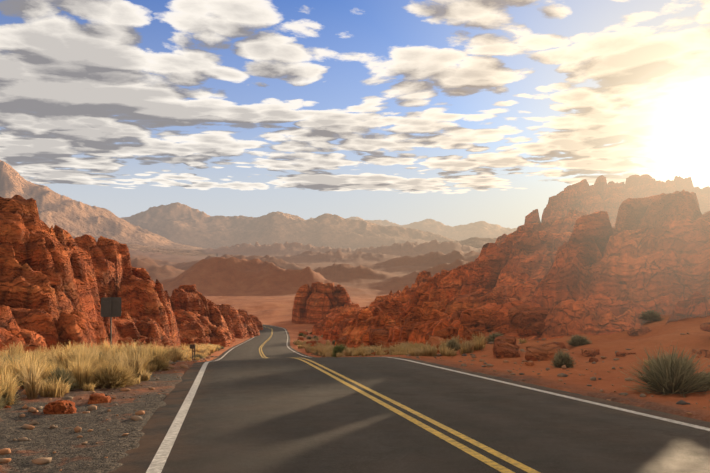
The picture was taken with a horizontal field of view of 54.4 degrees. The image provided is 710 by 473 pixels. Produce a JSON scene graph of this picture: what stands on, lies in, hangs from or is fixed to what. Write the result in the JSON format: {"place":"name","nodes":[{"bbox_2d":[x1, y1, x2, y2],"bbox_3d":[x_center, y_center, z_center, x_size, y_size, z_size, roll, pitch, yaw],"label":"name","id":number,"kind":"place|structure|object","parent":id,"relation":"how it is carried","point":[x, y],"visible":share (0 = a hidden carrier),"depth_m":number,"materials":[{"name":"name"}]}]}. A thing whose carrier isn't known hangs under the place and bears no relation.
{"place":"outdoors","nodes":[
{"label":"outdoors","id":0,"kind":"place"},
{"bbox_2d":[0,160,206,249],"bbox_3d":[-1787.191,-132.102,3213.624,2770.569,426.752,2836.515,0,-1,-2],"label":"mountain","id":1,"kind":"structure","parent":0,"point":[72,217],"depth_m":2904.16,"materials":[{"name":"brown stone"}]},
{"bbox_2d":[122,243,217,256],"bbox_3d":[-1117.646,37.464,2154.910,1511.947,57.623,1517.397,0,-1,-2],"label":"foothills","id":2,"kind":"structure","parent":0,"point":[169,251],"depth_m":2065.68,"materials":[{"name":"brown stone"}]},
{"bbox_2d":[122,202,456,250],"bbox_3d":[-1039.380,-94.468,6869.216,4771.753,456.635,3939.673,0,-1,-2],"label":"mountain","id":3,"kind":"structure","parent":0,"point":[180,223],"depth_m":6111.51,"materials":[{"name":"brown stone"}]},
{"bbox_2d":[0,236,709,472],"bbox_3d":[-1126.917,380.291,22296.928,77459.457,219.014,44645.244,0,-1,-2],"label":"terrain","id":4,"kind":"structure","parent":0,"point":[264,283],"depth_m":21.92,"materials":[{"name":"orange sand"}]},
{"bbox_2d":[101,297,120,347],"bbox_3d":[-9.898,3.892,27.991,0.800,2.850,0.064,0,-1,-11],"label":"road sign","id":5,"kind":"object","parent":4,"relation":"on","point":[110,307],"visible":0.94,"depth_m":28.00,"materials":[{"name":"metal"}]},
{"bbox_2d":[0,195,262,352],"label":"rock formation","id":6,"kind":"object","parent":4,"relation":"on","point":[57,283],"visible":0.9,"depth_m":47.40,"materials":[{"name":"red stone"}]},
{"bbox_2d":[190,344,194,359],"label":"sign","id":7,"kind":"object","parent":4,"relation":"on","point":[192,346],"visible":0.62,"depth_m":42.74,"materials":[{"name":"metal"}]},
{"bbox_2d":[0,330,650,405],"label":"dry grass","id":8,"kind":"structure","parent":4,"relation":"on","point":[35,368],"depth_m":18.76,"materials":[{"name":"beige plant"}]},
{"bbox_2d":[292,281,359,323],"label":"rock outcrop","id":9,"kind":"object","parent":4,"relation":"on","point":[316,302],"visible":0.48,"depth_m":195.97,"materials":[{"name":"stone"}]},
{"bbox_2d":[0,310,709,409],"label":"desert brush","id":10,"kind":"object","parent":4,"relation":"on","point":[672,373],"visible":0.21,"depth_m":13.08,"materials":[{"name":"green plant"}]},
{"bbox_2d":[0,332,709,472],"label":"pebbles","id":11,"kind":"object","parent":4,"relation":"on","point":[40,461],"visible":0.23,"depth_m":13.35,"materials":[{"name":"stone"}]},
{"bbox_2d":[4,304,709,413],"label":"boulders","id":12,"kind":"object","parent":4,"relation":"on","point":[524,320],"visible":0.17,"depth_m":24.71,"materials":[{"name":"red stone"}]},
{"bbox_2d":[312,174,709,348],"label":"rock formation","id":13,"kind":"object","parent":4,"relation":"on","point":[600,256],"visible":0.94,"depth_m":31.90,"materials":[{"name":"stone"}]},
{"bbox_2d":[0,0,709,228],"label":"sky","id":14,"kind":"structure","parent":0,"point":[452,113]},
{"bbox_2d":[108,324,709,472],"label":"road asphalt","id":15,"kind":"structure","parent":0,"point":[280,408],"depth_m":9.19,"materials":[{"name":"grey asphalt"}]},
{"bbox_2d":[146,337,253,472],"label":"white line","id":16,"kind":"object","parent":15,"relation":"on","point":[158,462],"visible":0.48,"depth_m":9.28,"materials":[{"name":"paint"}]},
{"bbox_2d":[259,329,514,472],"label":"yellow line","id":17,"kind":"object","parent":15,"relation":"on","point":[488,461],"visible":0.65,"depth_m":8.59,"materials":[{"name":"paint"}]},
{"bbox_2d":[261,329,539,472],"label":"yellow line","id":18,"kind":"object","parent":15,"relation":"on","point":[495,453],"visible":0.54,"depth_m":8.57,"materials":[{"name":"paint"}]},
{"bbox_2d":[262,324,709,430],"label":"white line","id":19,"kind":"object","parent":15,"relation":"on","point":[661,418],"visible":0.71,"depth_m":11.77,"materials":[{"name":"paint"}]},
{"bbox_2d":[307,217,516,240],"bbox_3d":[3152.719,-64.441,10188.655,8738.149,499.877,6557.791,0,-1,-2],"label":"mountain","id":20,"kind":"structure","parent":0,"point":[481,229],"depth_m":9887.38,"materials":[{"name":"brown stone"}]},
{"bbox_2d":[439,237,496,248],"bbox_3d":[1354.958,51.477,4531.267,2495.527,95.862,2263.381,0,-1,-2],"label":"foothills","id":21,"kind":"structure","parent":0,"point":[476,242],"depth_m":4358.72,"materials":[{"name":"brown stone"}]}
]}

